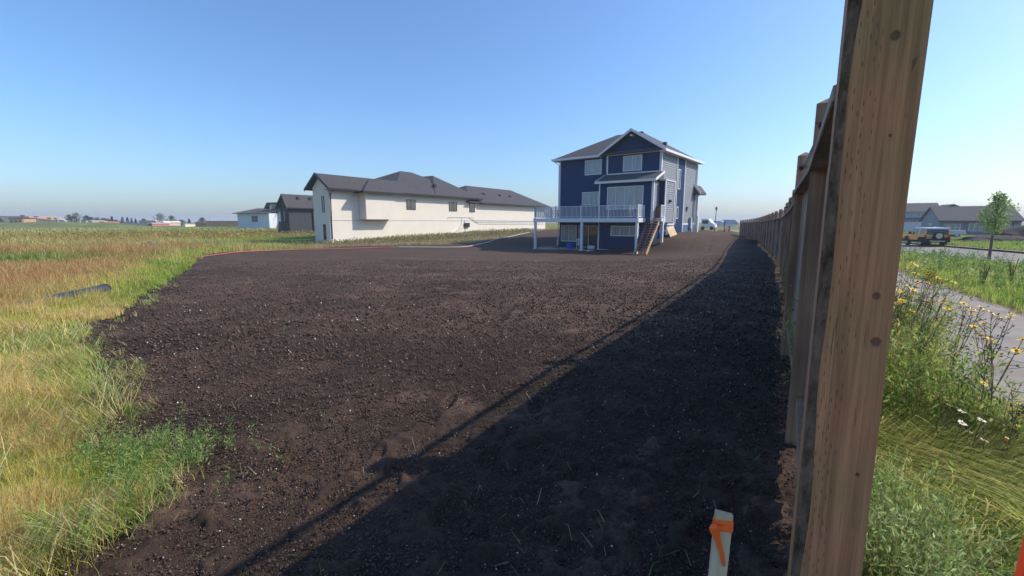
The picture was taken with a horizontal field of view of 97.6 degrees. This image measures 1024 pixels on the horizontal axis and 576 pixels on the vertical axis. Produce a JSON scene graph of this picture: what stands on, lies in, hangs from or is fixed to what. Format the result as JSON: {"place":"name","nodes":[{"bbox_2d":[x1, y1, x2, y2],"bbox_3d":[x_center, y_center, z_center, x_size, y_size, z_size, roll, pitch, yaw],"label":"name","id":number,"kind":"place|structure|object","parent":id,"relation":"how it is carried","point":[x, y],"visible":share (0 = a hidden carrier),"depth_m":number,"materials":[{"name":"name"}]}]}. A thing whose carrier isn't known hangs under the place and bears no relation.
{"place":"outdoors","nodes":[
{"label":"outdoors","id":0,"kind":"place"},
{"bbox_2d":[0,222,153,226],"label":"hills","id":1,"kind":"structure","parent":0,"point":[66,224],"depth_m":152.57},
{"bbox_2d":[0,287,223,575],"bbox_3d":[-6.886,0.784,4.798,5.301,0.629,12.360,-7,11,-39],"label":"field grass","id":2,"kind":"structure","parent":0,"point":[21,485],"depth_m":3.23,"materials":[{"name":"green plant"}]},
{"bbox_2d":[0,240,432,306],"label":"field grass","id":3,"kind":"structure","parent":0,"point":[124,268],"depth_m":16.68,"materials":[{"name":"plant"}]},
{"bbox_2d":[0,225,559,258],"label":"field grass","id":4,"kind":"structure","parent":0,"point":[37,239],"depth_m":51.65,"materials":[{"name":"green plant"}]},
{"bbox_2d":[37,229,796,575],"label":"topsoil yard","id":5,"kind":"structure","parent":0,"point":[682,249],"depth_m":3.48,"materials":[{"name":"brown soil"}]},
{"bbox_2d":[65,282,199,541],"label":"scattered grass","id":6,"kind":"structure","parent":5,"relation":"on","point":[126,403],"depth_m":3.01,"materials":[{"name":"green plant"}]},
{"bbox_2d":[0,406,289,499],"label":"feathery weeds","id":7,"kind":"object","parent":5,"relation":"on","point":[134,455],"visible":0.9,"depth_m":2.89,"materials":[{"name":"green plant"}]},
{"bbox_2d":[195,247,394,257],"bbox_3d":[-15.569,-2.718,32.489,4.183,0.309,16.322,4,9,25],"label":"garden hose","id":8,"kind":"object","parent":5,"relation":"on","point":[290,249],"visible":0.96,"depth_m":33.81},
{"bbox_2d":[48,265,781,575],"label":"pebbles","id":9,"kind":"object","parent":5,"relation":"on","point":[447,407],"visible":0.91,"depth_m":4.86,"materials":[{"name":"stone"}]},
{"bbox_2d":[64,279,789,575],"bbox_3d":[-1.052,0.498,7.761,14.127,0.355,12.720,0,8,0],"label":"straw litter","id":10,"kind":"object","parent":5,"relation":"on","point":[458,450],"visible":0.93,"depth_m":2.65,"materials":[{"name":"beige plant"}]},
{"bbox_2d":[416,232,529,247],"bbox_3d":[-2.011,-5.526,50.336,4.197,0.862,27.992,4,9,27],"label":"drain hose","id":11,"kind":"object","parent":5,"relation":"on","point":[468,246],"visible":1,"depth_m":41.57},
{"bbox_2d":[536,247,591,250],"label":"patio slab","id":12,"kind":"structure","parent":5,"relation":"on","point":[544,248],"depth_m":43.83,"materials":[{"name":"concrete"}]},
{"bbox_2d":[540,246,559,247],"bbox_3d":[3.818,-4.189,45.531,2.000,0.145,0.600,6,11,37],"label":"board stack","id":13,"kind":"object","parent":12,"relation":"on","point":[550,246],"visible":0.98,"depth_m":45.12,"materials":[{"name":"grey wood"}]},
{"bbox_2d":[566,243,575,248],"bbox_3d":[5.731,-4.103,43.666,0.919,0.520,0.919,-2,9,-10],"label":"tub","id":14,"kind":"object","parent":12,"relation":"on","point":[570,245],"visible":1,"depth_m":43.36,"materials":[{"name":"blue plastic"}]},
{"bbox_2d":[587,245,595,248],"bbox_3d":[7.641,-3.914,42.968,0.740,0.350,0.480,4,9,26],"label":"storage box","id":15,"kind":"object","parent":12,"relation":"on","point":[591,247],"visible":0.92,"depth_m":42.78,"materials":[{"name":"white plastic"}]},
{"bbox_2d":[533,128,705,254],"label":"blue house","id":16,"kind":"structure","parent":5,"relation":"on","point":[614,191],"depth_m":41.17,"materials":[{"name":"blue"}]},
{"bbox_2d":[561,225,576,241],"bbox_3d":[5.781,-5.556,45.497,1.810,1.640,0.100,6,11,37],"label":"window","id":17,"kind":"structure","parent":16,"relation":"in","point":[568,232],"depth_m":45.46,"materials":[{"name":"grey glass"}]},
{"bbox_2d":[578,225,597,246],"bbox_3d":[7.534,-5.073,44.145,2.200,2.160,0.180,6,11,37],"label":"patio door","id":18,"kind":"structure","parent":16,"relation":"in","point":[590,232],"depth_m":44.06,"materials":[{"name":"grey glass"}]},
{"bbox_2d":[582,192,598,204],"bbox_3d":[7.621,-8.691,43.554,1.800,1.270,0.100,6,11,37],"label":"window","id":19,"kind":"structure","parent":16,"relation":"in","point":[588,198],"depth_m":43.52,"materials":[{"name":"white glass"}]},
{"bbox_2d":[585,159,601,174],"bbox_3d":[7.801,-11.574,42.990,1.780,1.400,0.100,6,11,37],"label":"window","id":20,"kind":"structure","parent":16,"relation":"in","point":[592,167],"depth_m":42.96,"materials":[{"name":"white glass"}]},
{"bbox_2d":[610,226,638,235],"bbox_3d":[10.101,-5.109,40.142,2.700,0.920,0.100,6,11,37],"label":"window","id":21,"kind":"structure","parent":16,"relation":"in","point":[615,230],"depth_m":40.21,"materials":[{"name":"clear glass"}]},
{"bbox_2d":[607,185,643,209],"bbox_3d":[10.013,-7.997,39.744,3.400,2.010,0.100,6,11,37],"label":"window","id":22,"kind":"structure","parent":16,"relation":"in","point":[622,195],"depth_m":39.69,"materials":[{"name":"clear glass"}]},
{"bbox_2d":[623,155,641,171],"bbox_3d":[10.910,-11.293,40.539,1.800,1.360,0.100,6,11,37],"label":"window","id":23,"kind":"structure","parent":16,"relation":"in","point":[633,162],"depth_m":40.51,"materials":[{"name":"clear glass"}]},
{"bbox_2d":[677,169,680,188],"bbox_3d":[15.998,-10.417,42.921,0.100,1.870,0.750,6,11,37],"label":"window","id":24,"kind":"structure","parent":16,"relation":"in","point":[679,170],"depth_m":42.91,"materials":[{"name":"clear glass"}]},
{"bbox_2d":[666,226,676,236],"bbox_3d":[14.554,-4.965,40.606,0.610,1.360,1.800,6,11,37],"label":"plywood sheet","id":25,"kind":"object","parent":5,"relation":"on","point":[671,230],"visible":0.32,"depth_m":40.53,"materials":[{"name":"beige wood"}]},
{"bbox_2d":[708,509,733,575],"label":"survey stake","id":26,"kind":"object","parent":5,"relation":"on","point":[721,528],"visible":1,"depth_m":1.27,"materials":[{"name":"white wood"}]},
{"bbox_2d":[0,222,1023,574],"bbox_3d":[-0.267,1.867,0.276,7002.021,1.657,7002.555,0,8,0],"label":"ground","id":27,"kind":"structure","parent":0,"point":[474,238],"depth_m":49.00,"materials":[{"name":"green plant"}]},
{"bbox_2d":[9,218,37,222],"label":"open shed","id":28,"kind":"structure","parent":27,"relation":"on","point":[14,220],"depth_m":193.91,"materials":[{"name":"beige metal"}]},
{"bbox_2d":[0,216,66,222],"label":"long building","id":29,"kind":"structure","parent":27,"relation":"on","point":[5,219],"depth_m":202.58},
{"bbox_2d":[37,218,54,221],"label":"long annex","id":30,"kind":"object","parent":27,"relation":"on","point":[45,220],"visible":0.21,"depth_m":204.69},
{"bbox_2d":[11,284,111,308],"bbox_3d":[-9.329,0.206,9.394,0.260,0.304,2.863,-3,9,-17],"label":"culvert pipe","id":31,"kind":"object","parent":27,"relation":"on","point":[104,286],"visible":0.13,"depth_m":9.59,"materials":[{"name":"plastic"}]},
{"bbox_2d":[53,218,77,221],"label":"shed","id":32,"kind":"structure","parent":27,"relation":"on","point":[56,219],"depth_m":180.22,"materials":[{"name":"white metal"}]},
{"bbox_2d":[68,212,81,221],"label":"distant tree","id":33,"kind":"object","parent":27,"relation":"on","point":[74,217],"visible":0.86,"depth_m":175.69,"materials":[{"name":"green plant"}]},
{"bbox_2d":[81,220,103,221],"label":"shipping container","id":34,"kind":"object","parent":27,"relation":"on","point":[90,220],"visible":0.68,"depth_m":167.14,"materials":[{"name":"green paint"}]},
{"bbox_2d":[0,315,200,575],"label":"fallen grass","id":35,"kind":"structure","parent":27,"relation":"on","point":[124,487],"depth_m":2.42,"materials":[{"name":"green plant"}]},
{"bbox_2d":[120,223,147,224],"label":"boundary wall","id":36,"kind":"structure","parent":27,"relation":"on","point":[136,223],"depth_m":158.37,"materials":[{"name":"grey"}]},
{"bbox_2d":[138,220,168,222],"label":"house","id":37,"kind":"structure","parent":27,"relation":"on","point":[148,221],"depth_m":175.80,"materials":[{"name":"white"}]},
{"bbox_2d":[0,227,314,238],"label":"goldenrod","id":38,"kind":"object","parent":27,"relation":"on","point":[200,232],"visible":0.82,"depth_m":62.59,"materials":[{"name":"yellow plant"}]},
{"bbox_2d":[148,223,169,225],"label":"shed","id":39,"kind":"structure","parent":27,"relation":"on","point":[158,224],"depth_m":159.24,"materials":[{"name":"red metal"}]},
{"bbox_2d":[152,213,167,220],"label":"distant tree","id":40,"kind":"object","parent":27,"relation":"on","point":[158,216],"visible":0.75,"depth_m":178.19,"materials":[{"name":"green plant"}]},
{"bbox_2d":[160,221,181,225],"bbox_3d":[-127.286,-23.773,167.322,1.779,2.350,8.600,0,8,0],"label":"house","id":41,"kind":"structure","parent":27,"relation":"on","point":[174,223],"depth_m":167.68,"materials":[{"name":"beige paint"}]},
{"bbox_2d":[166,215,176,220],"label":"distant tree","id":42,"kind":"object","parent":27,"relation":"on","point":[171,217],"visible":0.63,"depth_m":174.85,"materials":[{"name":"green plant"}]},
{"bbox_2d":[181,223,194,226],"bbox_3d":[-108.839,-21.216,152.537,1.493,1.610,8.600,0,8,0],"label":"building","id":43,"kind":"structure","parent":27,"relation":"on","point":[188,224],"depth_m":150.11,"materials":[{"name":"beige paint"}]},
{"bbox_2d":[195,222,205,226],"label":"brown outbuilding","id":44,"kind":"structure","parent":27,"relation":"on","point":[200,224],"depth_m":150.50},
{"bbox_2d":[205,221,237,226],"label":"brown building","id":45,"kind":"structure","parent":27,"relation":"on","point":[221,223],"depth_m":148.47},
{"bbox_2d":[232,202,280,228],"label":"modern white house","id":46,"kind":"structure","parent":27,"relation":"on","point":[268,215],"depth_m":108.25,"materials":[{"name":"grey"}]},
{"bbox_2d":[251,216,257,221],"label":"window","id":47,"kind":"structure","parent":46,"relation":"in","point":[254,218],"depth_m":107.73,"materials":[{"name":"grey glass"}]},
{"bbox_2d":[275,194,314,234],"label":"dark house","id":48,"kind":"structure","parent":27,"relation":"on","point":[297,212],"depth_m":79.33,"materials":[{"name":"grey paint"}]},
{"bbox_2d":[247,228,542,245],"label":"bank weeds","id":49,"kind":"object","parent":27,"relation":"on","point":[489,232],"visible":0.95,"depth_m":48.42,"materials":[{"name":"green plant"}]},
{"bbox_2d":[304,171,550,242],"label":"white house","id":50,"kind":"structure","parent":27,"relation":"on","point":[399,203],"depth_m":54.71,"materials":[{"name":"paint"}]},
{"bbox_2d":[321,196,324,211],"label":"window","id":51,"kind":"structure","parent":50,"relation":"in","point":[322,197],"depth_m":45.71,"materials":[{"name":"grey glass"}]},
{"bbox_2d":[323,224,326,239],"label":"window","id":52,"kind":"structure","parent":50,"relation":"in","point":[324,225],"depth_m":46.13,"materials":[{"name":"grey glass"}]},
{"bbox_2d":[406,199,415,209],"bbox_3d":[-12.318,-10.158,54.618,0.100,1.200,1.500,5,10,33],"label":"window","id":53,"kind":"structure","parent":50,"relation":"in","point":[410,204],"depth_m":54.62,"materials":[{"name":"grey glass"}]},
{"bbox_2d":[449,202,456,210],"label":"window","id":54,"kind":"structure","parent":50,"relation":"in","point":[452,205],"depth_m":61.08,"materials":[{"name":"grey glass"}]},
{"bbox_2d":[469,203,474,211],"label":"window","id":55,"kind":"structure","parent":50,"relation":"in","point":[471,205],"depth_m":64.55,"materials":[{"name":"grey glass"}]},
{"bbox_2d":[701,219,716,229],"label":"camper van","id":56,"kind":"object","parent":27,"relation":"on","point":[708,223],"visible":0.97,"depth_m":91.01,"materials":[{"name":"white metal"}]},
{"bbox_2d":[721,220,738,226],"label":"house","id":57,"kind":"structure","parent":27,"relation":"on","point":[732,223],"depth_m":148.87,"materials":[{"name":"white plastic"}]},
{"bbox_2d":[739,0,933,575],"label":"wooden fence","id":58,"kind":"object","parent":27,"relation":"on","point":[831,234],"visible":0.99,"depth_m":1.14,"materials":[{"name":"brown wood"}]},
{"bbox_2d":[751,238,1023,573],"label":"verge grass","id":59,"kind":"structure","parent":27,"relation":"on","point":[969,468],"depth_m":2.58,"materials":[{"name":"green plant"}]},
{"bbox_2d":[772,263,1023,454],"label":"tall weeds","id":60,"kind":"object","parent":27,"relation":"on","point":[929,359],"visible":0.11,"depth_m":3.25,"materials":[{"name":"green plant"}]},
{"bbox_2d":[790,438,1018,575],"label":"silvery weeds","id":61,"kind":"object","parent":27,"relation":"on","point":[893,526],"visible":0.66,"depth_m":1.79,"materials":[{"name":"green plant"}]},
{"bbox_2d":[892,281,916,329],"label":"yellow wildflower","id":62,"kind":"object","parent":27,"relation":"on","point":[902,293],"visible":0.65,"depth_m":4.03,"materials":[{"name":"green plant"}]},
{"bbox_2d":[794,379,1023,575],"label":"flattened grass","id":63,"kind":"structure","parent":27,"relation":"on","point":[894,429],"depth_m":2.53,"materials":[{"name":"green plant"}]},
{"bbox_2d":[886,295,931,374],"bbox_3d":[3.241,0.563,3.826,0.819,1.041,0.267,-6,10,-33],"label":"yellow wildflower","id":64,"kind":"object","parent":27,"relation":"on","point":[902,300],"visible":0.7,"depth_m":3.73,"materials":[{"name":"green plant"}]},
{"bbox_2d":[891,259,930,338],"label":"yellow wildflower","id":65,"kind":"object","parent":27,"relation":"on","point":[909,272],"visible":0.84,"depth_m":4.66,"materials":[{"name":"green plant"}]},
{"bbox_2d":[903,203,938,230],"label":"two storey house","id":66,"kind":"structure","parent":27,"relation":"on","point":[915,212],"depth_m":115.22,"materials":[{"name":"white"}]},
{"bbox_2d":[898,268,949,369],"bbox_3d":[3.830,0.426,4.279,0.970,1.191,0.280,-6,10,-35],"label":"yellow wildflower","id":67,"kind":"object","parent":27,"relation":"on","point":[925,286],"visible":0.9,"depth_m":4.39,"materials":[{"name":"green plant"}]},
{"bbox_2d":[906,300,950,385],"bbox_3d":[3.363,0.600,3.707,0.297,1.003,0.414,6,10,34],"label":"yellow wildflower","id":68,"kind":"object","parent":27,"relation":"on","point":[947,308],"visible":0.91,"depth_m":3.68,"materials":[{"name":"green plant"}]},
{"bbox_2d":[903,276,964,380],"bbox_3d":[3.806,0.479,4.084,0.978,1.140,0.327,-7,11,-41],"label":"yellow wildflower","id":69,"kind":"object","parent":27,"relation":"on","point":[922,326],"visible":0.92,"depth_m":4.15,"materials":[{"name":"green plant"}]},
{"bbox_2d":[926,396,965,444],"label":"white daisy","id":70,"kind":"object","parent":27,"relation":"on","point":[947,430],"visible":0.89,"depth_m":2.78,"materials":[{"name":"green plant"}]},
{"bbox_2d":[873,390,1023,574],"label":"weeds","id":71,"kind":"object","parent":27,"relation":"on","point":[936,463],"visible":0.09,"depth_m":2.55,"materials":[{"name":"green plant"}]},
{"bbox_2d":[942,226,966,236],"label":"pickup truck","id":72,"kind":"object","parent":27,"relation":"on","point":[955,233],"visible":0.43,"depth_m":74.25,"materials":[{"name":"silver metal"}]},
{"bbox_2d":[928,413,989,469],"bbox_3d":[2.710,0.987,2.763,0.181,0.495,0.257,-4,9,-25],"label":"white daisy","id":73,"kind":"object","parent":27,"relation":"on","point":[962,423],"visible":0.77,"depth_m":2.70,"materials":[{"name":"green plant"}]},
{"bbox_2d":[898,270,1023,315],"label":"grass","id":74,"kind":"structure","parent":27,"relation":"on","point":[999,304],"depth_m":9.79,"materials":[{"name":"green plant"}]},
{"bbox_2d":[900,246,1023,302],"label":"boulevard weeds","id":75,"kind":"object","parent":27,"relation":"on","point":[974,258],"visible":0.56,"depth_m":16.71,"materials":[{"name":"green plant"}]},
{"bbox_2d":[942,301,988,400],"bbox_3d":[3.518,0.625,3.530,0.558,1.001,0.255,-6,10,-36],"label":"yellow wildflower","id":76,"kind":"object","parent":27,"relation":"on","point":[972,309],"visible":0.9,"depth_m":3.51,"materials":[{"name":"green plant"}]},
{"bbox_2d":[911,242,1023,251],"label":"kerb","id":77,"kind":"structure","parent":27,"relation":"on","point":[972,247],"depth_m":36.87,"materials":[{"name":"concrete"}]},
{"bbox_2d":[918,204,1023,234],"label":"grey house","id":78,"kind":"structure","parent":27,"relation":"on","point":[954,217],"depth_m":88.30,"materials":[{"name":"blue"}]},
{"bbox_2d":[944,224,960,229],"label":"window","id":79,"kind":"structure","parent":78,"relation":"in","point":[953,226],"depth_m":88.21,"materials":[{"name":"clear glass"}]},
{"bbox_2d":[968,223,984,230],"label":"window","id":80,"kind":"structure","parent":78,"relation":"in","point":[972,226],"depth_m":86.84,"materials":[{"name":"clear glass"}]},
{"bbox_2d":[948,338,1002,431],"bbox_3d":[3.231,0.783,3.142,0.921,0.793,0.217,-7,11,-41],"label":"yellow wildflower","id":81,"kind":"object","parent":27,"relation":"on","point":[984,383],"visible":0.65,"depth_m":3.07,"materials":[{"name":"green plant"}]},
{"bbox_2d":[962,408,991,465],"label":"white daisy","id":82,"kind":"object","parent":27,"relation":"on","point":[984,441],"visible":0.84,"depth_m":2.70,"materials":[{"name":"green plant"}]},
{"bbox_2d":[964,238,993,241],"bbox_3d":[47.539,-4.728,45.773,2.993,0.692,1.248,0,8,0],"label":"dirt mound","id":83,"kind":"object","parent":27,"relation":"on","point":[977,239],"visible":0.41,"depth_m":45.48,"materials":[{"name":"soil"}]},
{"bbox_2d":[981,264,989,287],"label":"dry stalk","id":84,"kind":"object","parent":27,"relation":"on","point":[986,274],"visible":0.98,"depth_m":11.66,"materials":[{"name":"plant"}]},
{"bbox_2d":[953,235,1023,241],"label":"dirt mound","id":85,"kind":"object","parent":27,"relation":"on","point":[1007,238],"visible":0.44,"depth_m":47.91,"materials":[{"name":"brown soil"}]},
{"bbox_2d":[962,311,1015,403],"bbox_3d":[3.568,0.653,3.422,0.542,0.974,0.260,-5,10,-30],"label":"yellow wildflower","id":86,"kind":"object","parent":27,"relation":"on","point":[983,323],"visible":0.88,"depth_m":3.38,"materials":[{"name":"green plant"}]},
{"bbox_2d":[966,334,1023,429],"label":"yellow wildflower","id":87,"kind":"object","parent":27,"relation":"on","point":[1008,365],"visible":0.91,"depth_m":3.05,"materials":[{"name":"green plant"}]},
{"bbox_2d":[976,190,1020,258],"bbox_3d":[27.451,-3.533,25.465,1.863,3.991,1.540,0,8,0],"label":"sapling","id":88,"kind":"object","parent":27,"relation":"on","point":[997,202],"visible":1,"depth_m":25.28,"materials":[{"name":"green plant"}]},
{"bbox_2d":[984,225,1023,235],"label":"dirt mound","id":89,"kind":"object","parent":27,"relation":"on","point":[1015,231],"visible":0.24,"depth_m":52.37,"materials":[{"name":"soil"}]},
{"bbox_2d":[985,384,1023,483],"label":"yellow wildflower","id":90,"kind":"object","parent":27,"relation":"on","point":[1006,438],"visible":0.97,"depth_m":2.72,"materials":[{"name":"green plant"}]},
{"bbox_2d":[1009,258,1018,280],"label":"dry stalk","id":91,"kind":"object","parent":27,"relation":"on","point":[1012,273],"visible":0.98,"depth_m":13.07,"materials":[{"name":"plant"}]},
{"bbox_2d":[1014,536,1023,575],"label":"marker stake","id":92,"kind":"object","parent":27,"relation":"on","point":[1019,570],"depth_m":1.10,"materials":[{"name":"orange paint"}]},
{"bbox_2d":[0,0,1023,221],"label":"sky","id":93,"kind":"structure","parent":0,"point":[193,110],"materials":[{"name":"blue"}]},
{"bbox_2d":[656,206,662,217],"bbox_3d":[12.617,-6.641,39.157,1.100,1.040,0.410,6,11,37],"label":"door","id":94,"kind":"structure","parent":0,"point":[658,210],"depth_m":38.88,"materials":[{"name":"brown wood"}]},
{"bbox_2d":[730,230,1023,408],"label":"path","id":95,"kind":"structure","parent":0,"point":[1016,331],"depth_m":6.61,"materials":[{"name":"concrete"}]},
{"bbox_2d":[899,251,1023,313],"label":"boulevard grass","id":96,"kind":"structure","parent":0,"point":[984,290],"depth_m":12.97,"materials":[{"name":"green plant"}]},
{"bbox_2d":[901,247,1022,278],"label":"white flower carpet","id":97,"kind":"object","parent":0,"point":[967,261],"visible":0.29,"depth_m":17.95,"materials":[{"name":"green plant"}]},
{"bbox_2d":[901,243,1023,262],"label":"road","id":98,"kind":"structure","parent":0,"point":[1020,256],"depth_m":32.59,"materials":[{"name":"grey asphalt"}]},
{"bbox_2d":[902,226,950,245],"bbox_3d":[39.836,-5.015,43.152,2.300,1.893,4.760,3,9,20],"label":"parked car","id":99,"kind":"object","parent":98,"relation":"on","point":[923,236],"visible":0.98,"depth_m":41.49,"materials":[{"name":"yellow paint"}]},
{"bbox_2d":[902,231,1023,250],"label":"lot grass","id":100,"kind":"structure","parent":0,"point":[1007,245],"depth_m":40.21,"materials":[{"name":"green plant"}]}
]}

